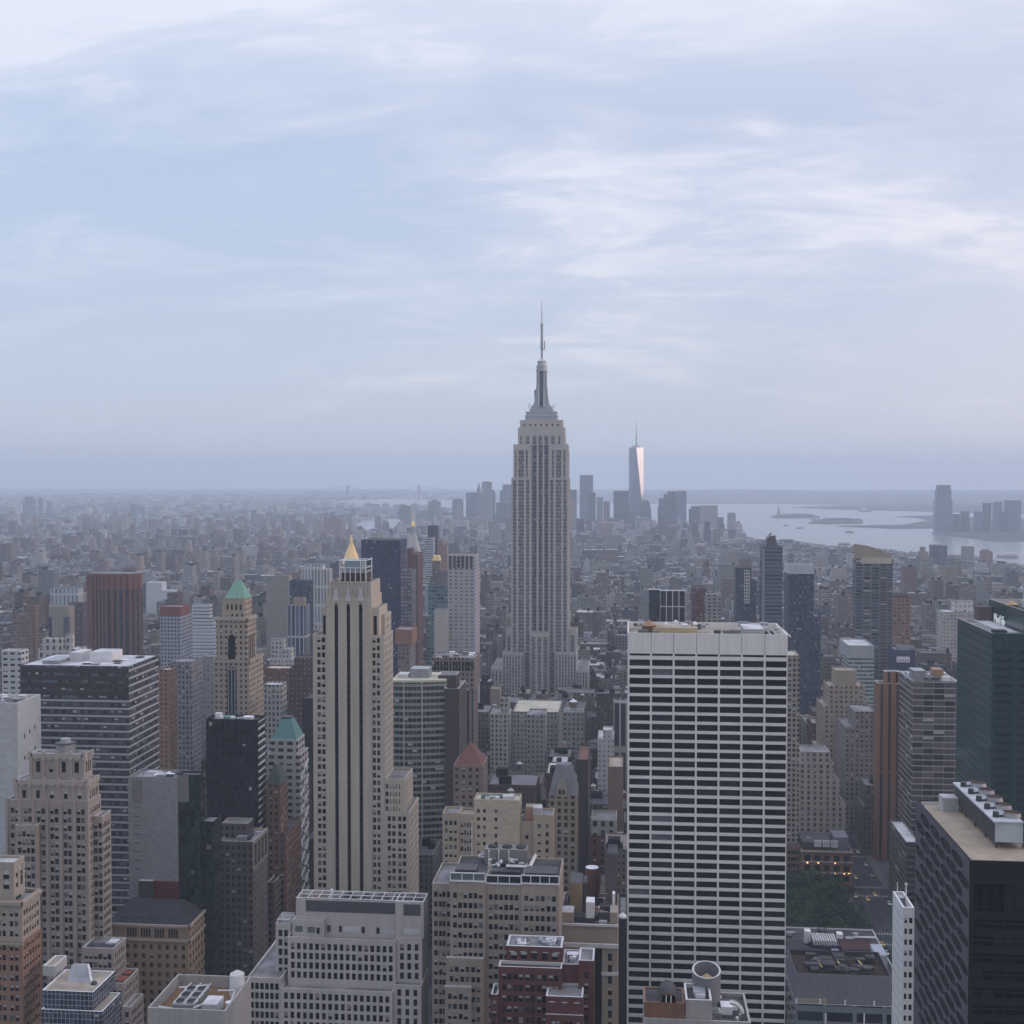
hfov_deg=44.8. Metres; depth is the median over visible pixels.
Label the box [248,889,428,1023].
office block
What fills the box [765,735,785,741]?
window
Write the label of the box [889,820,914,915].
slanted roof block
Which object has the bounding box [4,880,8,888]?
window
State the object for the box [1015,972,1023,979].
window
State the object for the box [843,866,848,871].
window
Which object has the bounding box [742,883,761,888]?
window
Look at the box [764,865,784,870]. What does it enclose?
window
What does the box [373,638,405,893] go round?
window
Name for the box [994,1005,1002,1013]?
window
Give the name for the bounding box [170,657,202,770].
grey corner block
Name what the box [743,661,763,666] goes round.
window
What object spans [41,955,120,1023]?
glass office
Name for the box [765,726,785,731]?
window
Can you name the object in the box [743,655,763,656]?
window
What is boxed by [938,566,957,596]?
tan slab
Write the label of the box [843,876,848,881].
window
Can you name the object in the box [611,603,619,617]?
city building
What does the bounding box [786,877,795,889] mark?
park tree
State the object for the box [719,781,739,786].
window
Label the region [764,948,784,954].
window
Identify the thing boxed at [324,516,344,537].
tower
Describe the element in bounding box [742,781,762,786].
window
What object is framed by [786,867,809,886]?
park tree
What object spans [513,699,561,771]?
cream roof block
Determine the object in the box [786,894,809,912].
park tree
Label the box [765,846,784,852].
window
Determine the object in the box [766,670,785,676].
window
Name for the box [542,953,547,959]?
window
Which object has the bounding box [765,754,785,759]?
window
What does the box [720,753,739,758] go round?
window
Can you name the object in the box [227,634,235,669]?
arched window
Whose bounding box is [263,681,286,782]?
white grey flats
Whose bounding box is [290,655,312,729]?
dark brown flats
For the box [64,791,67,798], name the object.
window
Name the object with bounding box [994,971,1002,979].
window
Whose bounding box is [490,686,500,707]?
tan tower block
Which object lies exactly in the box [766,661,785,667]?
window
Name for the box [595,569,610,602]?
city building
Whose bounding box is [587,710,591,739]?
city building
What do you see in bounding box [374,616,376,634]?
tall window
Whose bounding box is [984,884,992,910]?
window
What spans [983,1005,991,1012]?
window
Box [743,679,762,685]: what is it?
window
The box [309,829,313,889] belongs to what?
city building
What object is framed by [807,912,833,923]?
park tree
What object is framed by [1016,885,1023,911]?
window
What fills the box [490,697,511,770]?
white corner loft
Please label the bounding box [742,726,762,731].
window
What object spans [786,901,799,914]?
park tree
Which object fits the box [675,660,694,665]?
window
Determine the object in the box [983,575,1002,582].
city building
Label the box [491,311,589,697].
skyscraper
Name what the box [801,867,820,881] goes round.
park tree
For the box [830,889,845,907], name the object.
park tree
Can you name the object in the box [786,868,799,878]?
park tree
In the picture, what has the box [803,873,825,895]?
park tree
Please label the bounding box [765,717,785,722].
window
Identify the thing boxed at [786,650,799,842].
beige grid block
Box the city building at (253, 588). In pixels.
[247,584,257,593]
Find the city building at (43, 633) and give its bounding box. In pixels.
[39,626,48,640]
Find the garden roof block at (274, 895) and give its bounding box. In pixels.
[267,874,280,948]
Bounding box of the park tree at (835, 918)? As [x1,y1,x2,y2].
[818,914,841,925]
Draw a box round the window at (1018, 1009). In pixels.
[1015,1006,1023,1014]
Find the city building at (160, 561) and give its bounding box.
[155,551,165,572]
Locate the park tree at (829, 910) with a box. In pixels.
[819,906,842,921]
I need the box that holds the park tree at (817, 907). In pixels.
[799,899,829,916]
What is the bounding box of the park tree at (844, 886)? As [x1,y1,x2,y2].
[825,874,848,903]
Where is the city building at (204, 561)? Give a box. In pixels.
[197,548,210,570]
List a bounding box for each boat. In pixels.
[858,508,871,511]
[997,552,1017,557]
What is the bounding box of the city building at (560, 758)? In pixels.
[552,755,568,761]
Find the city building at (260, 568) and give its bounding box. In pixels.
[254,562,265,574]
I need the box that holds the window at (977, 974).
[973,970,981,978]
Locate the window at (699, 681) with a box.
[697,679,717,684]
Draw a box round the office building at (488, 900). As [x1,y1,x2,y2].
[432,844,562,1023]
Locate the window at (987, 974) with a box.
[983,971,991,978]
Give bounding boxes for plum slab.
[691,586,706,621]
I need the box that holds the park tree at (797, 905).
[786,898,813,924]
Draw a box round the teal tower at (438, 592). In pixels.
[428,571,447,665]
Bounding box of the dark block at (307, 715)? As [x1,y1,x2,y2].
[302,691,313,829]
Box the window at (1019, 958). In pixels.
[1016,955,1023,962]
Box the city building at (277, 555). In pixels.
[272,552,284,562]
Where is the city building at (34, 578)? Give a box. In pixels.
[30,574,38,585]
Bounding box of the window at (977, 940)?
[973,936,981,944]
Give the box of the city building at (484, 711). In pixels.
[478,703,492,751]
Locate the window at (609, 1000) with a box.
[608,999,611,1006]
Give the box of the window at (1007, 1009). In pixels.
[1004,1006,1012,1013]
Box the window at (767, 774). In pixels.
[765,772,785,778]
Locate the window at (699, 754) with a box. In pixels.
[697,752,716,758]
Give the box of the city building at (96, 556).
[90,550,102,563]
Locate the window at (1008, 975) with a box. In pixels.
[1005,971,1013,979]
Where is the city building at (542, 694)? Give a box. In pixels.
[536,689,547,699]
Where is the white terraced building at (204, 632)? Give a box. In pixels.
[192,604,215,682]
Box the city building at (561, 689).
[557,684,586,693]
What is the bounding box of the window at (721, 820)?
[719,817,739,823]
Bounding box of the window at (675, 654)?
[675,654,694,655]
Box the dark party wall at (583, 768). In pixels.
[577,744,589,874]
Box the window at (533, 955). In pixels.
[531,953,536,958]
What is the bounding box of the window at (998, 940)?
[994,937,1002,945]
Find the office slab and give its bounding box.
[627,620,790,1023]
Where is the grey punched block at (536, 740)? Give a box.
[527,708,546,786]
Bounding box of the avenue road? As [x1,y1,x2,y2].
[428,677,892,984]
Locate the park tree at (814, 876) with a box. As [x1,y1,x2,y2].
[802,870,829,886]
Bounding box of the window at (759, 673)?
[743,670,763,676]
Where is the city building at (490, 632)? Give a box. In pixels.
[486,624,496,663]
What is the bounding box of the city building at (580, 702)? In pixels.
[565,693,586,742]
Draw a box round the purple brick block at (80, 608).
[69,602,86,645]
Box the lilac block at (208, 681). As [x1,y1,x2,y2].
[202,654,215,757]
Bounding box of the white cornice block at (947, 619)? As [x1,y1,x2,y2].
[936,600,973,667]
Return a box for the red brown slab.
[407,547,422,665]
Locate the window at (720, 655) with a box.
[720,655,740,656]
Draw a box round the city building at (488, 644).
[480,636,492,674]
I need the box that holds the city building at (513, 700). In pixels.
[510,696,532,770]
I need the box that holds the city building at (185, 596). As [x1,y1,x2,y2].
[177,589,189,606]
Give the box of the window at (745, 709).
[743,707,762,713]
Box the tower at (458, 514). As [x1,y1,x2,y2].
[455,506,463,524]
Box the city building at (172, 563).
[166,553,179,572]
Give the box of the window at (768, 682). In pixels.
[766,680,785,685]
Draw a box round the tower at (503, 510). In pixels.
[496,502,510,523]
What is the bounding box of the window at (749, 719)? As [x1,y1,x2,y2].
[742,716,762,722]
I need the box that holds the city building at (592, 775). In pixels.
[574,752,595,789]
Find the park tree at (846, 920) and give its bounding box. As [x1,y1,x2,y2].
[841,913,865,928]
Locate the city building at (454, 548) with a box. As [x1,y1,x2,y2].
[445,540,460,554]
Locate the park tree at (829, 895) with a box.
[816,891,836,902]
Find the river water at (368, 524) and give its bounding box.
[345,519,399,530]
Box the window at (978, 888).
[974,884,982,910]
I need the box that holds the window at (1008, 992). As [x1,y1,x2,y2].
[1005,988,1012,996]
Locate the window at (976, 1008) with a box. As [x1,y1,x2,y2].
[972,1004,980,1012]
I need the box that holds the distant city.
[0,492,1023,589]
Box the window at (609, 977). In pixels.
[608,976,611,983]
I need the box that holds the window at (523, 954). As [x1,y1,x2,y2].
[521,952,526,958]
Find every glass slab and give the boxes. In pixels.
[20,648,159,917]
[361,538,406,677]
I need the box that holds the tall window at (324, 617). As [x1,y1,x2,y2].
[323,616,325,633]
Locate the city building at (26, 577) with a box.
[22,572,33,582]
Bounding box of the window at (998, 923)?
[995,920,1003,928]
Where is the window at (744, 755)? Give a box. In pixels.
[742,753,762,759]
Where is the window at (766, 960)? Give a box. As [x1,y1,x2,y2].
[764,957,784,963]
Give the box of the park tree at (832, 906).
[821,902,836,922]
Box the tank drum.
[692,961,720,1004]
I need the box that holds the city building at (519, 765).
[508,761,543,803]
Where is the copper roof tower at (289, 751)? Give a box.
[267,715,309,890]
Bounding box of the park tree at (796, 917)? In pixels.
[786,906,801,924]
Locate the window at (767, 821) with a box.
[765,819,784,824]
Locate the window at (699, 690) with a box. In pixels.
[697,688,717,693]
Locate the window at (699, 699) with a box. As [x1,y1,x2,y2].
[697,697,717,703]
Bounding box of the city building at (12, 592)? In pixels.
[6,586,35,599]
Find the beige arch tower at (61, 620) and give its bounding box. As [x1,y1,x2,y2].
[49,605,74,645]
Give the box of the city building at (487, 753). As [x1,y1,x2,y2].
[485,739,489,774]
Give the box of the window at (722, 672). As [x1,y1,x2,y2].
[720,670,740,675]
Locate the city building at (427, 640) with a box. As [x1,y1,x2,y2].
[426,617,427,665]
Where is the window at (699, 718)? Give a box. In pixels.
[697,716,717,721]
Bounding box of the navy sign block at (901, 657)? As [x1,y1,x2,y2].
[888,645,915,670]
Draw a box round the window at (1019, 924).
[1016,920,1023,928]
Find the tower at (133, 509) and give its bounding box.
[130,504,144,518]
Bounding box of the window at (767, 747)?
[765,745,785,750]
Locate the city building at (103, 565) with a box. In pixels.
[97,560,109,571]
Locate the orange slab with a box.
[159,667,177,769]
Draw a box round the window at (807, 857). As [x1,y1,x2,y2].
[805,855,809,860]
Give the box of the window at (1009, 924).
[1005,920,1013,928]
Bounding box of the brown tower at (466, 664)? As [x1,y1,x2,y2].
[432,651,479,747]
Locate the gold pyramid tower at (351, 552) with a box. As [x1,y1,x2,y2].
[341,535,358,577]
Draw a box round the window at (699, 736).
[697,734,717,739]
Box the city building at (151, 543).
[148,539,154,555]
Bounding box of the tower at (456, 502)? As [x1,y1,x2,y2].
[452,499,462,519]
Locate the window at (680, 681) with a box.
[675,678,694,684]
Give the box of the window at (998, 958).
[994,954,1002,962]
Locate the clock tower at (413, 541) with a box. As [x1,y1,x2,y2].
[407,520,420,552]
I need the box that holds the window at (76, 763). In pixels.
[75,762,78,772]
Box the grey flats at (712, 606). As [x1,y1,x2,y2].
[705,592,720,621]
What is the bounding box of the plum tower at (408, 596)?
[401,568,415,665]
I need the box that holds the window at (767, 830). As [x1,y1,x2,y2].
[765,828,784,833]
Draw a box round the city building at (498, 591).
[491,588,507,597]
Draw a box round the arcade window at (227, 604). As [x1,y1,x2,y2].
[227,604,241,609]
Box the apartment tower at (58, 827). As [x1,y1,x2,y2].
[5,737,143,1023]
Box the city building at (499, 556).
[492,551,504,562]
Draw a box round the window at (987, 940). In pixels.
[984,936,992,944]
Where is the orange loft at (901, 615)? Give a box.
[892,594,910,645]
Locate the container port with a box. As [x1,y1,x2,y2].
[790,504,1023,513]
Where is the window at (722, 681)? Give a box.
[720,679,740,684]
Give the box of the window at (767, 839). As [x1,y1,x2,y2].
[765,837,784,842]
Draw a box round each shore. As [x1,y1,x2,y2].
[316,490,614,492]
[932,517,1023,541]
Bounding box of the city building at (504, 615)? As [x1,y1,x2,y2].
[500,603,507,647]
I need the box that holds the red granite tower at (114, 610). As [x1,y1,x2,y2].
[86,572,142,654]
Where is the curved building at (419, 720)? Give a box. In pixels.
[393,666,446,863]
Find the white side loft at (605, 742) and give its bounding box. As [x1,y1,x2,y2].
[598,726,613,793]
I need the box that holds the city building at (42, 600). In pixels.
[22,592,49,628]
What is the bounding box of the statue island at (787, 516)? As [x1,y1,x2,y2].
[771,513,819,517]
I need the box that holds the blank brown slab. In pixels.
[438,671,465,806]
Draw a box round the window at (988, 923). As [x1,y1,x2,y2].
[984,919,992,927]
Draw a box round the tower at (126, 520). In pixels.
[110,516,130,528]
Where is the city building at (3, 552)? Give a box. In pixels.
[0,543,10,562]
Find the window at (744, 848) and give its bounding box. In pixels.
[742,846,761,851]
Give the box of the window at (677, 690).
[674,688,694,693]
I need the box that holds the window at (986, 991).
[983,988,991,995]
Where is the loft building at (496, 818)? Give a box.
[442,793,554,862]
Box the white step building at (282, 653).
[270,638,295,664]
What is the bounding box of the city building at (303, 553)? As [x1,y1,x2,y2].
[298,549,308,558]
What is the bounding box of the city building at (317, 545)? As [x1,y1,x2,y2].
[313,539,320,556]
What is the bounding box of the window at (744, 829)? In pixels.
[742,827,762,833]
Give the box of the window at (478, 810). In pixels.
[461,809,496,852]
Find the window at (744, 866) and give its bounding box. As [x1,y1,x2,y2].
[742,864,761,870]
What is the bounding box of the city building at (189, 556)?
[185,552,198,564]
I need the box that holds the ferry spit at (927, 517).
[895,515,932,520]
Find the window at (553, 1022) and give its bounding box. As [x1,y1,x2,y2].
[552,1021,579,1023]
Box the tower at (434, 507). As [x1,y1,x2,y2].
[416,500,442,525]
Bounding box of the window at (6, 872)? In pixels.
[3,870,8,878]
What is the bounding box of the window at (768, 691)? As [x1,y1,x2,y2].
[766,689,785,694]
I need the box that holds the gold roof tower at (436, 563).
[429,555,441,583]
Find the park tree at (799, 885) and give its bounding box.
[788,881,811,893]
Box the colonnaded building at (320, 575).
[301,564,331,629]
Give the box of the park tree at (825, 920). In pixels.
[806,914,831,927]
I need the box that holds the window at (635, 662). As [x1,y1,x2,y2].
[628,653,783,1023]
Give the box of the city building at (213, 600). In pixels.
[203,593,218,616]
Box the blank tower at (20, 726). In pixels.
[0,694,40,854]
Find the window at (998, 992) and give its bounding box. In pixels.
[994,988,1002,996]
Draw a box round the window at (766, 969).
[764,967,783,972]
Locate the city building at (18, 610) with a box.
[11,604,41,640]
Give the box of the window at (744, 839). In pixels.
[742,836,762,842]
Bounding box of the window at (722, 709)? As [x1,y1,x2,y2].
[720,707,739,712]
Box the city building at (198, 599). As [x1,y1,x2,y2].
[193,595,205,603]
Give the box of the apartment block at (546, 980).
[491,934,594,1023]
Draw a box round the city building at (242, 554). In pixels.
[236,548,246,570]
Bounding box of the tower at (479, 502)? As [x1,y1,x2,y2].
[476,483,481,516]
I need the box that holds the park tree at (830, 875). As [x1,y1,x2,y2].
[821,872,844,900]
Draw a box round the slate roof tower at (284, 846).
[266,762,300,915]
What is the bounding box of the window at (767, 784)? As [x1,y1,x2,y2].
[765,782,785,787]
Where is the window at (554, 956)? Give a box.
[552,953,557,959]
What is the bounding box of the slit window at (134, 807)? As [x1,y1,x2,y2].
[134,807,140,869]
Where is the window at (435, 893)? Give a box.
[434,891,517,1023]
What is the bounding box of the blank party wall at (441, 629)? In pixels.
[434,608,448,654]
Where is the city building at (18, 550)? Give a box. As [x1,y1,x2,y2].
[12,540,21,555]
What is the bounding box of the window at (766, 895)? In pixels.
[764,893,784,898]
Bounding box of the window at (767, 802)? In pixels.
[765,800,785,805]
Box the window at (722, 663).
[720,661,740,666]
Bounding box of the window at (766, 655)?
[766,655,786,656]
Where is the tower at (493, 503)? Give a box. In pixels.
[492,490,495,518]
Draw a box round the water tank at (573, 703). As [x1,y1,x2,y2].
[569,699,576,709]
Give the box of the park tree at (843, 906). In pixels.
[834,902,850,927]
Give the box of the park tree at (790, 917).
[786,915,793,926]
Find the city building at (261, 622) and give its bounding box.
[256,613,265,641]
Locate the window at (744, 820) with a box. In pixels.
[742,818,762,823]
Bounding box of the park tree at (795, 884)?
[786,880,802,893]
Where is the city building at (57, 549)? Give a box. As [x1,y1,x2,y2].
[50,544,62,554]
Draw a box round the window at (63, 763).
[62,762,65,772]
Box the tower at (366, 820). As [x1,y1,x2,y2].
[313,557,418,893]
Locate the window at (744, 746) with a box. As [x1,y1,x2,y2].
[742,744,762,749]
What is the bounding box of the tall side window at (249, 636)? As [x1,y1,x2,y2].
[248,633,254,658]
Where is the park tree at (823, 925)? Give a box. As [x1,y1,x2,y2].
[814,921,834,927]
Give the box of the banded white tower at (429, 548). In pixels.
[425,537,434,613]
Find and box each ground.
[0,489,1023,1023]
[786,895,854,927]
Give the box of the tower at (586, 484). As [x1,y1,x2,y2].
[580,475,592,524]
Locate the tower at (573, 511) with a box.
[570,500,575,530]
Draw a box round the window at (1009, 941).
[1005,937,1013,945]
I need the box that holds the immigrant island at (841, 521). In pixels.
[808,518,862,523]
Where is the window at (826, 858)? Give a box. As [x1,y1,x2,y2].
[824,855,829,860]
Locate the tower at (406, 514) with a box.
[400,505,411,527]
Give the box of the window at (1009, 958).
[1005,954,1013,962]
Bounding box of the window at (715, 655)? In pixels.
[697,654,717,656]
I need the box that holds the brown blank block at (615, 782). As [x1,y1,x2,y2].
[608,756,622,830]
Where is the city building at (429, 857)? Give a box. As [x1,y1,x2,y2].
[419,838,440,946]
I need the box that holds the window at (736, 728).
[720,725,739,731]
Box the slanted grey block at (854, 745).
[836,704,873,834]
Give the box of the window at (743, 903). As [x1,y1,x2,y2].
[741,901,761,907]
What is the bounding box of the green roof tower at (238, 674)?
[213,580,263,714]
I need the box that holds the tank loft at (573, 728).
[563,706,584,767]
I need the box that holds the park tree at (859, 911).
[834,905,865,923]
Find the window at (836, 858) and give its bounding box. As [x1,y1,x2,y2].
[834,856,839,861]
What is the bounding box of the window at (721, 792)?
[719,790,739,795]
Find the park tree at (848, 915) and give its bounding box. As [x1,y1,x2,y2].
[837,911,859,926]
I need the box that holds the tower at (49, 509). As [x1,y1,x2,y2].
[47,501,51,517]
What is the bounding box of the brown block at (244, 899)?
[222,817,267,976]
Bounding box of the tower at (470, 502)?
[466,492,476,520]
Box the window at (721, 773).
[719,771,739,777]
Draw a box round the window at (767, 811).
[765,809,785,815]
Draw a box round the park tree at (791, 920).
[786,913,794,926]
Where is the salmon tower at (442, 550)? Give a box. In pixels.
[437,540,448,570]
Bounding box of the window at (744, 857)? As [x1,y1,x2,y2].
[742,855,761,860]
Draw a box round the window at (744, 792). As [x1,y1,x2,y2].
[742,790,762,796]
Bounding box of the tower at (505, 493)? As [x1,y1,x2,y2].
[500,484,510,501]
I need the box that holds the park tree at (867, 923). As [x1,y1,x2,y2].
[859,913,874,927]
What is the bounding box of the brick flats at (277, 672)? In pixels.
[264,665,293,714]
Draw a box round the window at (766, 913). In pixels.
[764,911,784,917]
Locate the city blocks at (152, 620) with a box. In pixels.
[0,560,1023,1018]
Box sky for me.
[0,0,1023,489]
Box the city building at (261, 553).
[257,545,266,561]
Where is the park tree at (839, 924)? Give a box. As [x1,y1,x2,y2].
[826,921,852,928]
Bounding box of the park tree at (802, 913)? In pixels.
[794,907,812,923]
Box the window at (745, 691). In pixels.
[743,689,762,694]
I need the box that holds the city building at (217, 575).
[213,568,221,589]
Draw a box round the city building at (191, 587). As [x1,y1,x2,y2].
[167,581,196,596]
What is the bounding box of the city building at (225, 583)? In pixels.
[218,575,233,591]
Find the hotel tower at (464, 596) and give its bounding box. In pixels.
[448,553,479,702]
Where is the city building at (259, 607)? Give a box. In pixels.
[253,602,265,615]
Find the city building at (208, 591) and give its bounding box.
[199,584,214,597]
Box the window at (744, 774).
[742,772,762,777]
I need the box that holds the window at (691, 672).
[675,669,694,675]
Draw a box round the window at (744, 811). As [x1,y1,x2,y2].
[742,809,762,814]
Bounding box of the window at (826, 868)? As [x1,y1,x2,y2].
[824,865,829,870]
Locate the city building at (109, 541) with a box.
[105,538,113,553]
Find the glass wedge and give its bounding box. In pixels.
[289,580,313,654]
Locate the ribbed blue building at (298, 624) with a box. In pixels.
[287,597,309,655]
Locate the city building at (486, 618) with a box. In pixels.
[480,613,494,633]
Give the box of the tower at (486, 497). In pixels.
[482,481,491,520]
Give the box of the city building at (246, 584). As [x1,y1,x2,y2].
[231,580,248,587]
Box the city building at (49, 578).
[39,567,59,593]
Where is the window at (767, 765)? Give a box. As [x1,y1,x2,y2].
[765,763,785,768]
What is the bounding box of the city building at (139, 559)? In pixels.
[136,553,144,570]
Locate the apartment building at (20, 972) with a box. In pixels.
[0,855,41,1023]
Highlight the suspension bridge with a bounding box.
[306,485,460,499]
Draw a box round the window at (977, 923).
[973,919,981,927]
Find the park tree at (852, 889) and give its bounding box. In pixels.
[836,885,856,902]
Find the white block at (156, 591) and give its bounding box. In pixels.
[146,581,176,616]
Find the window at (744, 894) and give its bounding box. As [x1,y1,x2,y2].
[742,892,761,897]
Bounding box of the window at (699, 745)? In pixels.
[697,743,717,749]
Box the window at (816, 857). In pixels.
[814,855,819,860]
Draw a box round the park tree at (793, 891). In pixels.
[787,887,797,900]
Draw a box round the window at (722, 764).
[719,762,739,767]
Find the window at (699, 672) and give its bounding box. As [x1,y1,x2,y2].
[697,669,717,675]
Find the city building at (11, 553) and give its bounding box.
[5,543,15,562]
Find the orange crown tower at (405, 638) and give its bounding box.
[395,626,416,672]
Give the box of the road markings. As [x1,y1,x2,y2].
[853,849,891,945]
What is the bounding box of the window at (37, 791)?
[36,790,39,797]
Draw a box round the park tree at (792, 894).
[786,887,799,914]
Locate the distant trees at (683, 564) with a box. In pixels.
[0,513,859,577]
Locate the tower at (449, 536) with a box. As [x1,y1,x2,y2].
[446,530,469,541]
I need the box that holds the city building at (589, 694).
[565,688,594,711]
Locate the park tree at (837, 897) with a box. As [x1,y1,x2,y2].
[829,894,844,907]
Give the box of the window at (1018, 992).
[1015,989,1023,997]
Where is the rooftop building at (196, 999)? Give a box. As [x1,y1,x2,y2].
[148,970,250,1023]
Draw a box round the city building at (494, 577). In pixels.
[491,574,505,586]
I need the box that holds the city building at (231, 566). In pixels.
[223,554,239,580]
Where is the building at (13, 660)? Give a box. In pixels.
[2,648,28,693]
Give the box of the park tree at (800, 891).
[795,886,819,914]
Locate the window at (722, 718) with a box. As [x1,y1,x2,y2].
[720,716,739,721]
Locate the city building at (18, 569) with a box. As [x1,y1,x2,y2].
[13,564,22,574]
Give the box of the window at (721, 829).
[719,827,739,832]
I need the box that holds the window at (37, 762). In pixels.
[36,761,39,771]
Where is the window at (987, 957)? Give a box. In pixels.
[984,954,992,961]
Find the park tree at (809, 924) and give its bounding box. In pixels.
[791,920,820,927]
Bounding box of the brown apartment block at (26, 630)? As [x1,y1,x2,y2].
[14,604,39,661]
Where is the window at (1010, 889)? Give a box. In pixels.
[1006,885,1014,911]
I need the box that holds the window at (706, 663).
[697,660,717,666]
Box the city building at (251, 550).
[242,544,257,558]
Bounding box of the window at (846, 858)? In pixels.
[844,856,848,861]
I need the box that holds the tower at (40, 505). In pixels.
[38,497,43,514]
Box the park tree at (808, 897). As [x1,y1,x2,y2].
[802,890,823,904]
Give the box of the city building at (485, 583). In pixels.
[480,571,490,606]
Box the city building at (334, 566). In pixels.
[330,561,340,579]
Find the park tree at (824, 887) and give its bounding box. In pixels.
[809,879,835,896]
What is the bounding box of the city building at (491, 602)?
[486,588,495,615]
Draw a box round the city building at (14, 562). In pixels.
[9,560,19,574]
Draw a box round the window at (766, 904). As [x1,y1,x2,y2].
[764,902,784,907]
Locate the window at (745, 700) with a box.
[743,698,762,703]
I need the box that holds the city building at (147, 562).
[144,552,150,569]
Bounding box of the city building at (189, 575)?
[181,563,197,591]
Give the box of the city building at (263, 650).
[256,644,267,662]
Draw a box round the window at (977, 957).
[973,953,981,961]
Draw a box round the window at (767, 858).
[765,856,784,861]
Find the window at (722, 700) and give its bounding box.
[720,698,740,703]
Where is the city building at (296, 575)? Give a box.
[285,571,301,579]
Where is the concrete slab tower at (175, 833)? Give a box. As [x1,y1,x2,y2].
[128,769,222,975]
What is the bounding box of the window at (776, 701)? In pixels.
[765,698,785,704]
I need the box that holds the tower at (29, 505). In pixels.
[23,497,35,515]
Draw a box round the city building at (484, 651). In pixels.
[480,646,489,677]
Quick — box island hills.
[604,489,1023,497]
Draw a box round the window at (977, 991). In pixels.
[973,987,981,995]
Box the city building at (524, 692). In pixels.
[518,686,531,696]
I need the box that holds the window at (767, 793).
[765,791,785,796]
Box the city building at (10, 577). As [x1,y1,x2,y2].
[2,573,15,580]
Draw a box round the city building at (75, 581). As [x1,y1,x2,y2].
[70,576,82,586]
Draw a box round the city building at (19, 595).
[13,585,28,624]
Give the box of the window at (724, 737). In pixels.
[720,734,739,740]
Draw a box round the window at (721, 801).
[719,799,739,804]
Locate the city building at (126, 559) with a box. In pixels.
[120,552,131,564]
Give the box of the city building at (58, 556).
[49,551,69,562]
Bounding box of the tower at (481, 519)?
[469,514,487,529]
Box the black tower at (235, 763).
[206,712,265,827]
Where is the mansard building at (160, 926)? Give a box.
[112,879,205,1023]
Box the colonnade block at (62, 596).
[50,587,83,605]
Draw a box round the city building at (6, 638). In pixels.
[1,633,10,643]
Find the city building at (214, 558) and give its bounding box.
[209,546,219,568]
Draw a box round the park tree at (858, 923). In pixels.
[846,918,874,932]
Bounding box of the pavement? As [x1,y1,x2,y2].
[844,835,891,927]
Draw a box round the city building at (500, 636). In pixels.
[483,634,502,657]
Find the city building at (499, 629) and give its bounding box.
[495,623,504,650]
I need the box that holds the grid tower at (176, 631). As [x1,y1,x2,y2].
[160,604,192,667]
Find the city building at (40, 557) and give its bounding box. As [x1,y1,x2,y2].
[31,550,47,569]
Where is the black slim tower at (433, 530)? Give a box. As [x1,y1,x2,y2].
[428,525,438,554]
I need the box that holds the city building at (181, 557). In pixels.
[173,549,184,564]
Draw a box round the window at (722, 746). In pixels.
[720,744,739,749]
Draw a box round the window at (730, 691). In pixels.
[720,688,740,694]
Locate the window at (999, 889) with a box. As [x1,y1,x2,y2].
[995,884,1003,910]
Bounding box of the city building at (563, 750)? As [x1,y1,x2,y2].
[548,741,572,763]
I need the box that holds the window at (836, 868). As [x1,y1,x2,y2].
[834,866,839,871]
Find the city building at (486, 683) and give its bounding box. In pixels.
[480,675,493,704]
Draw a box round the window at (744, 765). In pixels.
[742,763,762,768]
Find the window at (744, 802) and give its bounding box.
[742,800,762,805]
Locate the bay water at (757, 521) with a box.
[339,499,1023,564]
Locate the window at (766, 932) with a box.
[764,930,784,935]
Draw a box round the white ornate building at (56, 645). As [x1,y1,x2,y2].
[38,634,86,658]
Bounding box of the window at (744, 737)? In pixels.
[742,735,762,740]
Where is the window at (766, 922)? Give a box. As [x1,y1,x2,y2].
[764,920,784,926]
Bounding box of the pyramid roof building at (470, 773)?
[453,742,487,807]
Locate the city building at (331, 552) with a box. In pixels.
[324,550,342,556]
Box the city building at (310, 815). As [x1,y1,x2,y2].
[265,777,311,832]
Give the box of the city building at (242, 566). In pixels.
[240,559,244,571]
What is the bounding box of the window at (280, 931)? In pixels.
[251,930,416,1023]
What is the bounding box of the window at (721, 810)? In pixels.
[719,808,739,814]
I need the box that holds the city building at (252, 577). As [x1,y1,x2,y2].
[245,574,258,580]
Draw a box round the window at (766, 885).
[764,883,784,889]
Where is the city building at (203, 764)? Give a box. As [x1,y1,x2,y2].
[201,757,206,791]
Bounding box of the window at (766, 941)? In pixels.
[764,939,784,944]
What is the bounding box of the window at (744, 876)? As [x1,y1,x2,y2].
[742,873,761,879]
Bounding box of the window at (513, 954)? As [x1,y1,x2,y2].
[511,952,516,958]
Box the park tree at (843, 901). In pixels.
[835,895,855,911]
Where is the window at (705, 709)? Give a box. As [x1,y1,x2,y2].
[697,706,717,712]
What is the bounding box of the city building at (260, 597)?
[252,592,265,613]
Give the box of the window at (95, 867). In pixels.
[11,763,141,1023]
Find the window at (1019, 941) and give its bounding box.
[1016,938,1023,945]
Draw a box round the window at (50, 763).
[49,762,52,771]
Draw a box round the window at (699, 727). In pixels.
[697,725,717,730]
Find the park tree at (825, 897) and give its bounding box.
[811,890,831,908]
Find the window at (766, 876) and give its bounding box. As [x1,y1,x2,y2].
[764,874,784,880]
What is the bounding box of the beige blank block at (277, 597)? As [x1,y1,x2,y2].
[266,575,291,657]
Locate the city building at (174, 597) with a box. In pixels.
[167,592,181,604]
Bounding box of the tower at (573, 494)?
[570,490,576,520]
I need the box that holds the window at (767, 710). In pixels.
[765,708,785,713]
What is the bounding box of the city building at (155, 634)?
[151,626,159,642]
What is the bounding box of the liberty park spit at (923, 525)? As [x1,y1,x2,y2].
[837,520,932,528]

